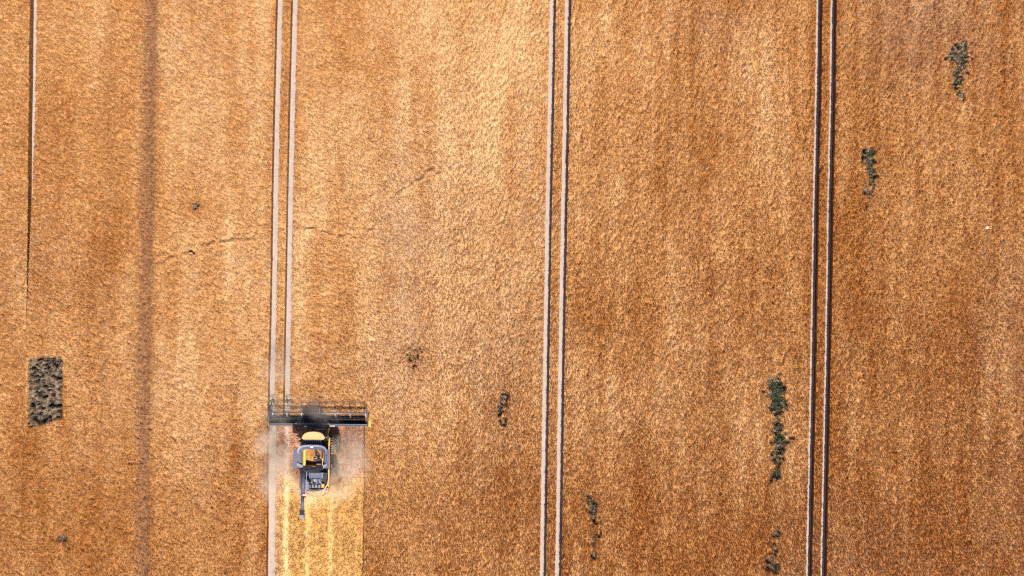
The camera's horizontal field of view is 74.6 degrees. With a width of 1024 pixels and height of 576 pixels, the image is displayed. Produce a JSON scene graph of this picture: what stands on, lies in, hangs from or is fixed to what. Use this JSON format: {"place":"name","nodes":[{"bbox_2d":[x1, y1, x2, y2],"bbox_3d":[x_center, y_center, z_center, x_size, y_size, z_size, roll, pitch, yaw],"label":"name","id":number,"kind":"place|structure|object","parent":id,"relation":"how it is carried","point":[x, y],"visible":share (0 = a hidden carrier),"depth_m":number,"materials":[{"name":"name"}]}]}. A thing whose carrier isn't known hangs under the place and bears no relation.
{"place":"outdoors","nodes":[
{"label":"outdoors","id":0,"kind":"place"},
{"bbox_2d":[31,0,956,575],"bbox_3d":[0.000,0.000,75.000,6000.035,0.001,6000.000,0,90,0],"label":"ground","id":1,"kind":"structure","parent":0,"point":[551,230],"depth_m":75.00,"materials":[{"name":"soil"}]},
{"bbox_2d":[0,0,33,575],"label":"wheat crop","id":2,"kind":"object","parent":1,"relation":"on","point":[29,99],"visible":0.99,"depth_m":74.28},
{"bbox_2d":[32,0,36,193],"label":"wheel track","id":3,"kind":"structure","parent":1,"relation":"on","point":[34,59],"depth_m":74.97,"materials":[{"name":"soil"}]},
{"bbox_2d":[29,356,62,425],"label":"weed plot","id":4,"kind":"object","parent":1,"relation":"on","point":[44,381],"visible":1,"depth_m":74.51,"materials":[{"name":"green plant"}]},
{"bbox_2d":[20,0,277,575],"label":"wheat crop","id":5,"kind":"object","parent":1,"relation":"on","point":[185,355],"visible":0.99,"depth_m":74.27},
{"bbox_2d":[268,0,282,575],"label":"wheel track","id":6,"kind":"structure","parent":1,"relation":"on","point":[272,510],"depth_m":74.98,"materials":[{"name":"soil"}]},
{"bbox_2d":[275,0,292,414],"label":"wheat crop","id":7,"kind":"object","parent":1,"relation":"on","point":[281,355],"visible":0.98,"depth_m":74.29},
{"bbox_2d":[285,0,297,410],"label":"wheel track","id":8,"kind":"structure","parent":1,"relation":"on","point":[290,208],"depth_m":74.98,"materials":[{"name":"soil"}]},
{"bbox_2d":[268,411,364,575],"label":"stubble","id":9,"kind":"object","parent":1,"relation":"on","point":[324,536],"visible":0.82,"depth_m":74.90,"materials":[{"name":"yellow plant"}]},
{"bbox_2d":[267,402,370,518],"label":"combine harvester","id":10,"kind":"object","parent":1,"relation":"on","point":[318,445],"visible":1,"depth_m":72.39,"materials":[{"name":"grey paint"}]},
{"bbox_2d":[290,0,549,575],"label":"wheat crop","id":11,"kind":"object","parent":1,"relation":"on","point":[325,294],"visible":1,"depth_m":74.27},
{"bbox_2d":[498,394,506,422],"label":"weed patch","id":12,"kind":"object","parent":1,"relation":"on","point":[501,404],"visible":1,"depth_m":74.54,"materials":[{"name":"green plant"}]},
{"bbox_2d":[0,0,1023,575],"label":"wheat crop","id":13,"kind":"object","parent":1,"relation":"on","point":[924,474],"visible":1,"depth_m":74.22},
{"bbox_2d":[540,0,555,575],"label":"wheel track","id":14,"kind":"structure","parent":1,"relation":"on","point":[547,272],"depth_m":74.98,"materials":[{"name":"soil"}]},
{"bbox_2d":[546,0,564,575],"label":"wheat crop","id":15,"kind":"object","parent":1,"relation":"on","point":[559,72],"visible":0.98,"depth_m":74.27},
{"bbox_2d":[555,0,570,575],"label":"wheel track","id":16,"kind":"structure","parent":1,"relation":"on","point":[560,408],"depth_m":74.98,"materials":[{"name":"soil"}]},
{"bbox_2d":[585,495,596,554],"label":"weed patch","id":17,"kind":"object","parent":1,"relation":"on","point":[589,499],"visible":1,"depth_m":74.50,"materials":[{"name":"green plant"}]},
{"bbox_2d":[561,0,815,575],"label":"wheat crop","id":18,"kind":"object","parent":1,"relation":"on","point":[602,99],"visible":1,"depth_m":74.27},
{"bbox_2d":[766,531,776,572],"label":"weed patch","id":19,"kind":"object","parent":1,"relation":"on","point":[773,550],"visible":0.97,"depth_m":74.44,"materials":[{"name":"green plant"}]},
{"bbox_2d":[769,377,787,479],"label":"weed patch","id":20,"kind":"object","parent":1,"relation":"on","point":[773,386],"visible":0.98,"depth_m":74.48,"materials":[{"name":"green plant"}]},
{"bbox_2d":[806,0,819,575],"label":"wheel track","id":21,"kind":"structure","parent":1,"relation":"on","point":[813,277],"depth_m":74.98,"materials":[{"name":"soil"}]},
{"bbox_2d":[810,0,830,575],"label":"wheat crop","id":22,"kind":"object","parent":1,"relation":"on","point":[823,225],"visible":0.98,"depth_m":74.31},
{"bbox_2d":[820,0,834,575],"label":"wheel track","id":23,"kind":"structure","parent":1,"relation":"on","point":[827,298],"depth_m":74.98,"materials":[{"name":"soil"}]},
{"bbox_2d":[861,149,876,194],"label":"weed patch","id":24,"kind":"object","parent":1,"relation":"on","point":[870,169],"visible":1,"depth_m":74.44,"materials":[{"name":"green plant"}]},
{"bbox_2d":[950,43,968,93],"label":"weed patch","id":25,"kind":"object","parent":1,"relation":"on","point":[956,81],"visible":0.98,"depth_m":74.44,"materials":[{"name":"green plant"}]}
]}

